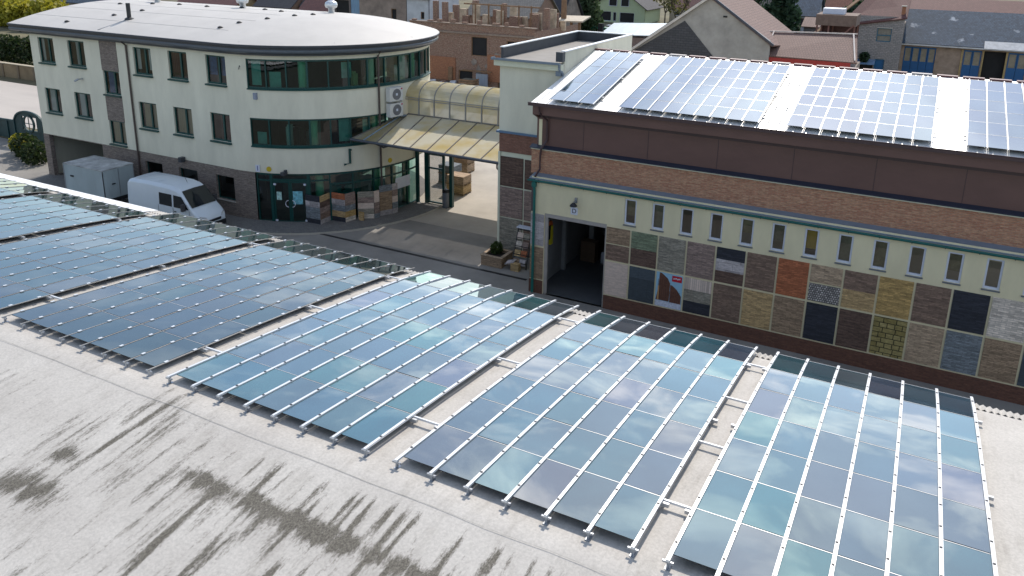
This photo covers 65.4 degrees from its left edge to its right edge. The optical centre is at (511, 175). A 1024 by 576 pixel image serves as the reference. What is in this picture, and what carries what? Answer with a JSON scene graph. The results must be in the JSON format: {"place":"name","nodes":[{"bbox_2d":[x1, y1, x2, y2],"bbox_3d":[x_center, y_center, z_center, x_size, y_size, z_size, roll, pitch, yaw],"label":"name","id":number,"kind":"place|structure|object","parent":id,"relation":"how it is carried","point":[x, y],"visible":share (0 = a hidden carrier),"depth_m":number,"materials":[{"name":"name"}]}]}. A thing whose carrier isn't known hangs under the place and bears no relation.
{"place":"outdoors","nodes":[
{"label":"outdoors","id":0,"kind":"place"},
{"bbox_2d":[0,81,40,128],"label":"road","id":1,"kind":"structure","parent":0,"point":[15,98],"depth_m":81.22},
{"bbox_2d":[177,0,256,6],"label":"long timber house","id":2,"kind":"structure","parent":0,"point":[250,3],"depth_m":160.15,"materials":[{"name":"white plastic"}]},
{"bbox_2d":[27,174,440,234],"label":"pavement","id":3,"kind":"structure","parent":0,"point":[412,210],"depth_m":46.74,"materials":[{"name":"concrete"}]},
{"bbox_2d":[305,193,330,224],"bbox_3d":[-11.304,1.922,46.933,1.032,1.814,1.238,9,18,26],"label":"sample display","id":4,"kind":"object","parent":3,"relation":"on","point":[318,210],"visible":1,"depth_m":46.47,"materials":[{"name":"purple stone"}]},
{"bbox_2d":[253,0,302,9],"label":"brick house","id":5,"kind":"structure","parent":0,"point":[287,4],"depth_m":154.13,"materials":[{"name":"brown brick"}]},
{"bbox_2d":[298,0,327,11],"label":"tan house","id":6,"kind":"structure","parent":0,"point":[314,5],"depth_m":127.47,"materials":[{"name":"brown tile"}]},
{"bbox_2d":[331,192,355,221],"bbox_3d":[-9.889,1.846,47.230,1.134,1.844,1.078,9,18,26],"label":"sample display","id":7,"kind":"object","parent":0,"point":[343,208],"visible":1,"depth_m":46.86,"materials":[{"name":"multicoloured stone"}]},
{"bbox_2d":[334,0,359,13],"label":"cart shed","id":8,"kind":"structure","parent":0,"point":[347,6],"depth_m":117.83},
{"bbox_2d":[357,190,379,218],"bbox_3d":[-8.485,1.785,47.619,0.931,1.794,1.196,9,18,26],"label":"sample display","id":9,"kind":"object","parent":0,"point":[368,204],"visible":1,"depth_m":47.40,"materials":[{"name":"grey stone"}]},
{"bbox_2d":[359,0,406,58],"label":"plaster barn","id":10,"kind":"structure","parent":0,"point":[394,9],"depth_m":113.16,"materials":[{"name":"grey paint"}]},
{"bbox_2d":[408,0,577,87],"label":"ruined house","id":11,"kind":"structure","parent":0,"point":[461,47],"depth_m":92.62,"materials":[{"name":"brick"}]},
{"bbox_2d":[472,36,486,56],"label":"window","id":12,"kind":"structure","parent":11,"relation":"in","point":[479,44],"depth_m":91.65,"materials":[{"name":"black glass"}]},
{"bbox_2d":[0,137,1023,414],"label":"street","id":13,"kind":"structure","parent":0,"point":[444,243],"depth_m":42.44,"materials":[{"name":"grey asphalt"}]},
{"bbox_2d":[62,155,133,202],"bbox_3d":[-24.989,0.606,49.127,4.725,2.675,2.160,9,18,26],"label":"box trailer","id":14,"kind":"object","parent":13,"relation":"on","point":[104,177],"visible":0.68,"depth_m":48.46,"materials":[{"name":"grey metal"}]},
{"bbox_2d":[127,172,225,223],"bbox_3d":[-19.390,1.434,46.252,5.980,2.852,2.480,9,18,26],"label":"delivery van","id":15,"kind":"object","parent":13,"relation":"on","point":[166,193],"visible":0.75,"depth_m":45.49,"materials":[{"name":"white metal"}]},
{"bbox_2d":[321,234,526,280],"bbox_3d":[-5.658,4.160,42.709,14.400,0.019,0.160,9,18,26],"label":"drain channel","id":16,"kind":"object","parent":13,"relation":"on","point":[426,257],"visible":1,"depth_m":42.10,"materials":[{"name":"black metal"}]},
{"bbox_2d":[480,248,513,268],"bbox_3d":[-0.782,4.292,41.543,1.260,0.570,1.310,9,18,26],"label":"stone planter","id":17,"kind":"object","parent":13,"relation":"on","point":[490,259],"visible":0.82,"depth_m":41.13,"materials":[{"name":"stone"}]},
{"bbox_2d":[490,241,502,253],"bbox_3d":[-0.796,3.795,41.669,0.728,0.750,0.750,9,18,26],"label":"clipped shrub","id":18,"kind":"object","parent":17,"relation":"in","point":[496,247],"visible":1,"depth_m":41.51,"materials":[{"name":"green plant"}]},
{"bbox_2d":[0,173,1023,575],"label":"warehouse","id":19,"kind":"structure","parent":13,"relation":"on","point":[110,465],"depth_m":12.01,"materials":[{"name":"grey metal"}]},
{"bbox_2d":[0,178,56,196],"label":"solar array","id":20,"kind":"object","parent":19,"relation":"on","point":[9,187],"visible":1,"depth_m":28.14,"materials":[{"name":"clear glass"}]},
{"bbox_2d":[0,193,150,239],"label":"solar array","id":21,"kind":"object","parent":19,"relation":"on","point":[20,217],"visible":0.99,"depth_m":25.09,"materials":[{"name":"blue glass"}]},
{"bbox_2d":[0,213,279,308],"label":"solar array","id":22,"kind":"object","parent":19,"relation":"on","point":[42,266],"visible":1,"depth_m":21.47,"materials":[{"name":"blue glass"}]},
{"bbox_2d":[1,239,413,376],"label":"solar array","id":23,"kind":"object","parent":19,"relation":"on","point":[159,318],"visible":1,"depth_m":18.34,"materials":[{"name":"blue glass"}]},
{"bbox_2d":[166,271,578,457],"bbox_3d":[-2.085,3.508,17.230,5.152,0.222,8.692,9,11,26],"label":"solar array","id":24,"kind":"object","parent":19,"relation":"on","point":[339,367],"visible":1,"depth_m":16.00,"materials":[{"name":"blue glass"}]},
{"bbox_2d":[392,310,766,557],"bbox_3d":[2.052,4.172,15.155,4.402,0.222,8.692,9,11,26],"label":"solar array","id":25,"kind":"object","parent":19,"relation":"on","point":[578,421],"visible":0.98,"depth_m":13.76,"materials":[{"name":"blue glass"}]},
{"bbox_2d":[662,351,997,575],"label":"solar array","id":26,"kind":"object","parent":19,"relation":"on","point":[759,471],"visible":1,"depth_m":12.36,"materials":[{"name":"blue glass"}]},
{"bbox_2d":[513,225,530,269],"bbox_3d":[0.564,3.715,41.000,0.900,2.038,0.950,9,18,26],"label":"sample rack","id":27,"kind":"object","parent":13,"relation":"on","point":[519,244],"visible":0.86,"depth_m":40.85,"materials":[{"name":"multicoloured stone"}]},
{"bbox_2d":[491,30,633,258],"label":"tower","id":28,"kind":"structure","parent":13,"relation":"on","point":[531,70],"depth_m":41.01,"materials":[{"name":"beige paint"}]},
{"bbox_2d":[527,48,1023,405],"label":"production hall","id":29,"kind":"structure","parent":13,"relation":"on","point":[710,209],"depth_m":32.07,"materials":[{"name":"brown brick"}]},
{"bbox_2d":[580,238,598,262],"bbox_3d":[4.075,3.955,41.993,0.820,1.110,0.520,9,18,26],"label":"cardboard box","id":30,"kind":"object","parent":29,"relation":"in","point":[589,250],"visible":1,"depth_m":41.79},
{"bbox_2d":[549,50,645,104],"bbox_3d":[4.202,-4.707,37.895,2.340,0.107,7.011,9,30,26],"label":"solar array","id":31,"kind":"object","parent":29,"relation":"on","point":[596,80],"visible":1,"depth_m":37.58,"materials":[{"name":"blue glass"}]},
{"bbox_2d":[623,199,636,227],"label":"window","id":32,"kind":"structure","parent":29,"relation":"in","point":[630,208],"depth_m":34.97,"materials":[{"name":"white plastic"}]},
{"bbox_2d":[650,203,664,232],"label":"window","id":33,"kind":"structure","parent":29,"relation":"in","point":[658,209],"depth_m":34.44,"materials":[{"name":"grey glass"}]},
{"bbox_2d":[654,271,682,309],"bbox_3d":[6.839,5.049,34.841,1.170,1.590,0.039,9,18,26],"label":"poster","id":34,"kind":"object","parent":29,"relation":"attached to","point":[668,292],"visible":1,"depth_m":34.83,"materials":[{"name":"multicoloured paper"}]},
{"bbox_2d":[678,208,693,237],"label":"window","id":35,"kind":"structure","parent":29,"relation":"in","point":[685,233],"depth_m":33.82,"materials":[{"name":"white plastic"}]},
{"bbox_2d":[618,55,791,122],"bbox_3d":[8.762,-3.974,35.608,6.108,0.107,7.011,9,30,26],"label":"solar array","id":36,"kind":"object","parent":29,"relation":"on","point":[665,82],"visible":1,"depth_m":35.26,"materials":[{"name":"blue glass"}]},
{"bbox_2d":[707,213,723,242],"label":"window","id":37,"kind":"structure","parent":29,"relation":"in","point":[713,238],"depth_m":33.28,"materials":[{"name":"white plastic"}]},
{"bbox_2d":[738,218,754,248],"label":"window","id":38,"kind":"structure","parent":29,"relation":"in","point":[747,225],"depth_m":32.74,"materials":[{"name":"white plastic"}]},
{"bbox_2d":[769,223,786,253],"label":"window","id":39,"kind":"structure","parent":29,"relation":"in","point":[778,230],"depth_m":32.19,"materials":[{"name":"white plastic"}]},
{"bbox_2d":[764,67,807,126],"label":"ladder","id":40,"kind":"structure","parent":29,"relation":"on","point":[779,121],"depth_m":33.68,"materials":[{"name":"grey metal"}]},
{"bbox_2d":[801,228,819,259],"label":"window","id":41,"kind":"structure","parent":29,"relation":"in","point":[811,239],"depth_m":31.67,"materials":[{"name":"glass"}]},
{"bbox_2d":[834,234,853,265],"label":"window","id":42,"kind":"structure","parent":29,"relation":"in","point":[845,243],"depth_m":31.10,"materials":[{"name":"white plastic"}]},
{"bbox_2d":[785,67,941,141],"bbox_3d":[14.526,-3.048,32.717,5.336,0.107,7.011,9,30,26],"label":"solar array","id":43,"kind":"object","parent":29,"relation":"on","point":[804,113],"visible":1,"depth_m":32.34,"materials":[{"name":"blue glass"}]},
{"bbox_2d":[869,239,889,272],"bbox_3d":[14.056,3.049,30.484,0.600,1.230,0.290,9,18,26],"label":"window","id":44,"kind":"structure","parent":29,"relation":"in","point":[880,248],"depth_m":30.54,"materials":[{"name":"glass"}]},
{"bbox_2d":[905,245,926,278],"bbox_3d":[15.136,3.240,29.882,0.600,1.230,0.180,9,18,26],"label":"window","id":45,"kind":"structure","parent":29,"relation":"in","point":[907,272],"depth_m":29.93,"materials":[{"name":"white plastic"}]},
{"bbox_2d":[942,252,964,285],"bbox_3d":[16.268,3.404,29.374,0.600,1.230,0.290,9,18,26],"label":"window","id":46,"kind":"structure","parent":29,"relation":"in","point":[955,261],"depth_m":29.40,"materials":[{"name":"white plastic"}]},
{"bbox_2d":[981,258,1004,292],"bbox_3d":[17.348,3.595,28.773,0.600,1.230,0.180,9,18,26],"label":"window","id":47,"kind":"structure","parent":29,"relation":"in","point":[1002,266],"depth_m":28.81,"materials":[{"name":"white plastic"}]},
{"bbox_2d":[963,79,1023,150],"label":"solar array","id":48,"kind":"object","parent":29,"relation":"on","point":[988,112],"visible":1,"depth_m":30.40,"materials":[{"name":"blue glass"}]},
{"bbox_2d":[0,0,1023,138],"bbox_3d":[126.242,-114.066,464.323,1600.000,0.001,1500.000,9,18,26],"label":"ground","id":49,"kind":"structure","parent":0,"point":[5,30],"depth_m":141.42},
{"bbox_2d":[0,34,33,65],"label":"clipped hedge","id":50,"kind":"object","parent":49,"relation":"on","point":[16,43],"visible":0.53,"depth_m":104.40,"materials":[{"name":"green plant"}]},
{"bbox_2d":[0,61,35,80],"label":"boundary wall","id":51,"kind":"structure","parent":49,"relation":"on","point":[18,71],"depth_m":93.58,"materials":[{"name":"beige concrete"}]},
{"bbox_2d":[0,111,44,142],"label":"arched gate","id":52,"kind":"structure","parent":49,"relation":"on","point":[9,128],"depth_m":64.79,"materials":[{"name":"metal"}]},
{"bbox_2d":[9,132,46,165],"bbox_3d":[-35.704,-1.915,59.305,4.766,2.249,2.289,16,22,42],"label":"dark shrub","id":53,"kind":"object","parent":49,"relation":"on","point":[33,151],"visible":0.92,"depth_m":58.63,"materials":[{"name":"green plant"}]},
{"bbox_2d":[0,0,68,26],"bbox_3d":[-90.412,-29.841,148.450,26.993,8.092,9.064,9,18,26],"label":"weeping willow","id":54,"kind":"object","parent":49,"relation":"on","point":[11,10],"visible":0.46,"depth_m":144.50,"materials":[{"name":"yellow plant"}]},
{"bbox_2d":[407,0,458,21],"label":"white side house","id":55,"kind":"structure","parent":49,"relation":"on","point":[420,9],"depth_m":110.85,"materials":[{"name":"white paint"}]},
{"bbox_2d":[559,0,590,30],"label":"timber stack shelter","id":56,"kind":"object","parent":49,"relation":"on","point":[571,19],"visible":0.52,"depth_m":109.03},
{"bbox_2d":[579,0,604,31],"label":"light spruce","id":57,"kind":"object","parent":49,"relation":"on","point":[591,8],"visible":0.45,"depth_m":146.25,"materials":[{"name":"green plant"}]},
{"bbox_2d":[598,23,666,46],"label":"roof","id":58,"kind":"structure","parent":49,"relation":"on","point":[640,31],"depth_m":128.55,"materials":[{"name":"metal"}]},
{"bbox_2d":[663,0,690,17],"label":"bare tree","id":59,"kind":"object","parent":49,"relation":"on","point":[679,8],"visible":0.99,"depth_m":149.53,"materials":[{"name":"green plant"}]},
{"bbox_2d":[669,0,700,20],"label":"brown roof cottage","id":60,"kind":"structure","parent":49,"relation":"on","point":[672,16],"depth_m":182.13,"materials":[{"name":"white"}]},
{"bbox_2d":[764,0,802,31],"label":"tall spruce","id":61,"kind":"object","parent":49,"relation":"on","point":[787,13],"visible":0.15,"depth_m":96.78,"materials":[{"name":"green plant"}]},
{"bbox_2d":[815,7,860,40],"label":"timber carport","id":62,"kind":"object","parent":49,"relation":"on","point":[834,20],"visible":0.38,"depth_m":86.38,"materials":[{"name":"brown wood"}]},
{"bbox_2d":[468,0,560,29],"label":"grey roof house","id":63,"kind":"structure","parent":0,"point":[541,4],"depth_m":120.37,"materials":[{"name":"brick"}]},
{"bbox_2d":[554,0,583,25],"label":"dark roof house","id":64,"kind":"structure","parent":0,"point":[574,8],"depth_m":140.38,"materials":[{"name":"paint"}]},
{"bbox_2d":[599,0,663,22],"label":"green gable house","id":65,"kind":"structure","parent":0,"point":[631,11],"depth_m":177.15,"materials":[{"name":"green paint"}]},
{"bbox_2d":[619,12,633,22],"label":"window","id":66,"kind":"structure","parent":65,"relation":"in","point":[624,17],"depth_m":176.88,"materials":[{"name":"black glass"}]},
{"bbox_2d":[386,117,1001,286],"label":"yard","id":67,"kind":"structure","parent":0,"point":[474,210],"depth_m":49.52,"materials":[{"name":"concrete"}]},
{"bbox_2d":[6,0,439,221],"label":"office building","id":68,"kind":"structure","parent":67,"relation":"on","point":[221,101],"depth_m":48.22,"materials":[{"name":"beige paint"}]},
{"bbox_2d":[38,37,55,65],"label":"window","id":69,"kind":"structure","parent":68,"relation":"in","point":[51,61],"depth_m":52.72,"materials":[{"name":"green glass"}]},
{"bbox_2d":[46,88,62,115],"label":"window","id":70,"kind":"structure","parent":68,"relation":"in","point":[54,96],"depth_m":53.63,"materials":[{"name":"grey glass"}]},
{"bbox_2d":[68,40,86,69],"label":"window","id":71,"kind":"structure","parent":68,"relation":"in","point":[78,48],"depth_m":51.26,"materials":[{"name":"green glass"}]},
{"bbox_2d":[75,92,93,120],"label":"window","id":72,"kind":"structure","parent":68,"relation":"in","point":[83,96],"depth_m":52.27,"materials":[{"name":"grey glass"}]},
{"bbox_2d":[103,70,121,97],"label":"window","id":73,"kind":"structure","parent":68,"relation":"in","point":[112,75],"depth_m":50.39,"materials":[{"name":"grey glass"}]},
{"bbox_2d":[109,120,127,147],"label":"window","id":74,"kind":"structure","parent":68,"relation":"in","point":[120,131],"depth_m":51.23,"materials":[{"name":"grey glass"}]},
{"bbox_2d":[133,47,152,77],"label":"window","id":75,"kind":"structure","parent":68,"relation":"in","point":[138,56],"depth_m":48.52,"materials":[{"name":"green glass"}]},
{"bbox_2d":[139,102,158,132],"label":"window","id":76,"kind":"structure","parent":68,"relation":"in","point":[150,108],"depth_m":49.46,"materials":[{"name":"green glass"}]},
{"bbox_2d":[167,51,188,82],"bbox_3d":[-19.651,-6.417,47.026,1.660,1.760,0.400,9,18,26],"label":"window","id":77,"kind":"structure","parent":68,"relation":"in","point":[177,56],"depth_m":47.18,"materials":[{"name":"green glass"}]},
{"bbox_2d":[173,107,193,138],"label":"window","id":78,"kind":"structure","parent":68,"relation":"in","point":[184,115],"depth_m":48.10,"materials":[{"name":"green glass"}]},
{"bbox_2d":[205,55,226,87],"bbox_3d":[-16.904,-5.976,45.648,1.650,1.760,0.400,9,18,26],"label":"window","id":79,"kind":"structure","parent":68,"relation":"in","point":[212,61],"depth_m":45.76,"materials":[{"name":"green glass"}]},
{"bbox_2d":[210,112,231,144],"bbox_3d":[-16.959,-2.746,46.571,1.650,1.760,0.400,9,18,26],"label":"window","id":80,"kind":"structure","parent":68,"relation":"in","point":[225,119],"depth_m":46.63,"materials":[{"name":"green glass"}]},
{"bbox_2d":[256,172,272,220],"bbox_3d":[-14.431,1.291,46.666,0.846,2.970,0.113,4,16,11],"label":"shop window","id":81,"kind":"structure","parent":68,"relation":"in","point":[257,173],"depth_m":46.54,"materials":[{"name":"green metal"}]},
{"bbox_2d":[273,181,291,221],"bbox_3d":[-13.391,1.569,46.522,0.974,2.530,0.210,3,16,5],"label":"door","id":82,"kind":"structure","parent":68,"relation":"in","point":[279,194],"depth_m":46.47,"materials":[{"name":"green glass"}]},
{"bbox_2d":[290,181,307,221],"bbox_3d":[-12.409,1.586,46.521,0.958,2.530,0.421,4,16,9],"label":"door","id":83,"kind":"structure","parent":68,"relation":"in","point":[297,198],"depth_m":46.44,"materials":[{"name":"green glass"}]},
{"bbox_2d":[250,113,400,148],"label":"ribbon window","id":84,"kind":"structure","parent":68,"relation":"in","point":[351,143],"depth_m":45.67,"materials":[{"name":"green metal"}]},
{"bbox_2d":[245,47,430,90],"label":"ribbon window","id":85,"kind":"structure","parent":68,"relation":"in","point":[426,51],"depth_m":45.43,"materials":[{"name":"green glass"}]},
{"bbox_2d":[329,157,415,219],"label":"shop window","id":86,"kind":"structure","parent":68,"relation":"in","point":[391,165],"depth_m":47.91,"materials":[{"name":"green metal"}]},
{"bbox_2d":[386,86,402,102],"bbox_3d":[-6.982,-4.776,47.178,0.500,0.860,1.000,14,21,39],"label":"air conditioner","id":87,"kind":"object","parent":68,"relation":"attached to","point":[395,93],"visible":1,"depth_m":46.93,"materials":[{"name":"white metal"}]},
{"bbox_2d":[386,101,402,117],"bbox_3d":[-6.997,-3.881,47.434,0.500,0.860,1.000,14,21,39],"label":"air conditioner","id":88,"kind":"object","parent":68,"relation":"attached to","point":[394,109],"visible":1,"depth_m":47.17,"materials":[{"name":"white metal"}]},
{"bbox_2d":[395,174,409,188],"bbox_3d":[-6.769,0.406,49.444,0.020,0.700,1.300,12,19,33],"label":"white banner","id":89,"kind":"object","parent":68,"relation":"attached to","point":[402,181],"visible":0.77,"depth_m":49.47,"materials":[{"name":"plastic"}]},
{"bbox_2d":[379,183,397,215],"bbox_3d":[-7.394,1.493,48.341,0.435,1.994,1.421,12,19,33],"label":"sample display","id":90,"kind":"object","parent":67,"relation":"on","point":[388,197],"visible":1,"depth_m":48.17,"materials":[{"name":"multicoloured stone"}]},
{"bbox_2d":[415,151,419,201],"bbox_3d":[-5.969,-0.575,50.374,0.260,4.900,0.260,9,18,26],"label":"gate post","id":91,"kind":"object","parent":67,"relation":"on","point":[417,176],"visible":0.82,"depth_m":50.51,"materials":[{"name":"grey metal"}]},
{"bbox_2d":[350,79,499,207],"bbox_3d":[-3.514,-1.617,48.719,11.618,7.895,10.065,9,18,26],"label":"entrance canopy","id":92,"kind":"object","parent":67,"relation":"on","point":[451,121],"visible":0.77,"depth_m":46.32,"materials":[{"name":"beige glass"}]},
{"bbox_2d":[427,153,444,204],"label":"gate","id":93,"kind":"structure","parent":92,"relation":"attached to","point":[429,190],"depth_m":50.40,"materials":[{"name":"grey metal"}]},
{"bbox_2d":[438,161,461,182],"bbox_3d":[-4.304,-0.160,55.630,1.300,1.270,1.100,9,18,26],"label":"stone stack","id":94,"kind":"object","parent":67,"relation":"on","point":[457,167],"visible":0.34,"depth_m":55.30,"materials":[{"name":"grey stone"}]},
{"bbox_2d":[446,171,471,195],"bbox_3d":[-3.530,0.554,53.177,1.350,1.270,1.100,9,18,26],"label":"stone stack","id":95,"kind":"object","parent":67,"relation":"on","point":[462,183],"visible":0.77,"depth_m":52.74,"materials":[{"name":"beige stone"}]},
{"bbox_2d":[454,158,474,172],"bbox_3d":[-3.526,-1.218,58.195,1.300,1.920,1.100,9,18,26],"label":"stone stack","id":96,"kind":"object","parent":67,"relation":"on","point":[468,166],"visible":0.42,"depth_m":57.80,"materials":[{"name":"brown stone"}]},
{"bbox_2d":[768,31,859,67],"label":"shed","id":97,"kind":"structure","parent":67,"relation":"on","point":[828,49],"depth_m":68.99,"materials":[{"name":"paint"}]},
{"bbox_2d":[631,0,790,60],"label":"gable barn","id":98,"kind":"structure","parent":0,"point":[736,29],"depth_m":71.19,"materials":[{"name":"paint"}]},
{"bbox_2d":[794,0,824,31],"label":"blue grey house","id":99,"kind":"structure","parent":0,"point":[810,8],"depth_m":127.39,"materials":[{"name":"stone"}]},
{"bbox_2d":[801,17,820,33],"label":"garden shed","id":100,"kind":"structure","parent":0,"point":[808,24],"depth_m":100.01,"materials":[{"name":"pink tile"}]},
{"bbox_2d":[825,0,852,7],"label":"orange roof house","id":101,"kind":"structure","parent":0,"point":[836,3],"depth_m":140.42,"materials":[{"name":"white tile"}]},
{"bbox_2d":[813,0,910,71],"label":"stone house","id":102,"kind":"structure","parent":0,"point":[881,30],"depth_m":96.56,"materials":[{"name":"stone"}]},
{"bbox_2d":[876,28,891,41],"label":"window","id":103,"kind":"structure","parent":102,"relation":"in","point":[883,34],"depth_m":96.19,"materials":[{"name":"beige glass"}]},
{"bbox_2d":[898,9,1023,81],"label":"garage building","id":104,"kind":"structure","parent":0,"point":[986,45],"depth_m":97.79,"materials":[{"name":"grey paint"}]},
{"bbox_2d":[901,46,911,72],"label":"door leaf","id":105,"kind":"structure","parent":104,"relation":"in","point":[908,49],"depth_m":100.07,"materials":[{"name":"blue paint"}]},
{"bbox_2d":[909,47,919,73],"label":"door leaf","id":106,"kind":"structure","parent":104,"relation":"in","point":[916,50],"depth_m":99.68,"materials":[{"name":"blue paint"}]},
{"bbox_2d":[917,47,927,72],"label":"door leaf","id":107,"kind":"structure","parent":104,"relation":"in","point":[924,50],"depth_m":99.27,"materials":[{"name":"blue paint"}]},
{"bbox_2d":[925,48,935,72],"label":"door leaf","id":108,"kind":"structure","parent":104,"relation":"in","point":[932,51],"depth_m":98.88,"materials":[{"name":"blue paint"}]},
{"bbox_2d":[960,50,972,77],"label":"door leaf","id":109,"kind":"structure","parent":104,"relation":"in","point":[967,57],"depth_m":97.14,"materials":[{"name":"blue paint"}]},
{"bbox_2d":[969,50,981,76],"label":"door leaf","id":110,"kind":"structure","parent":104,"relation":"in","point":[976,57],"depth_m":96.71,"materials":[{"name":"blue paint"}]},
{"bbox_2d":[1004,53,1017,80],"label":"door leaf","id":111,"kind":"structure","parent":104,"relation":"in","point":[1012,57],"depth_m":95.08,"materials":[{"name":"blue paint"}]},
{"bbox_2d":[1013,53,1023,81],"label":"door leaf","id":112,"kind":"structure","parent":104,"relation":"in","point":[1019,71],"depth_m":94.70,"materials":[{"name":"blue paint"}]},
{"bbox_2d":[909,0,1023,13],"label":"long red roof building","id":113,"kind":"structure","parent":0,"point":[997,6],"depth_m":110.46,"materials":[{"name":"paint"}]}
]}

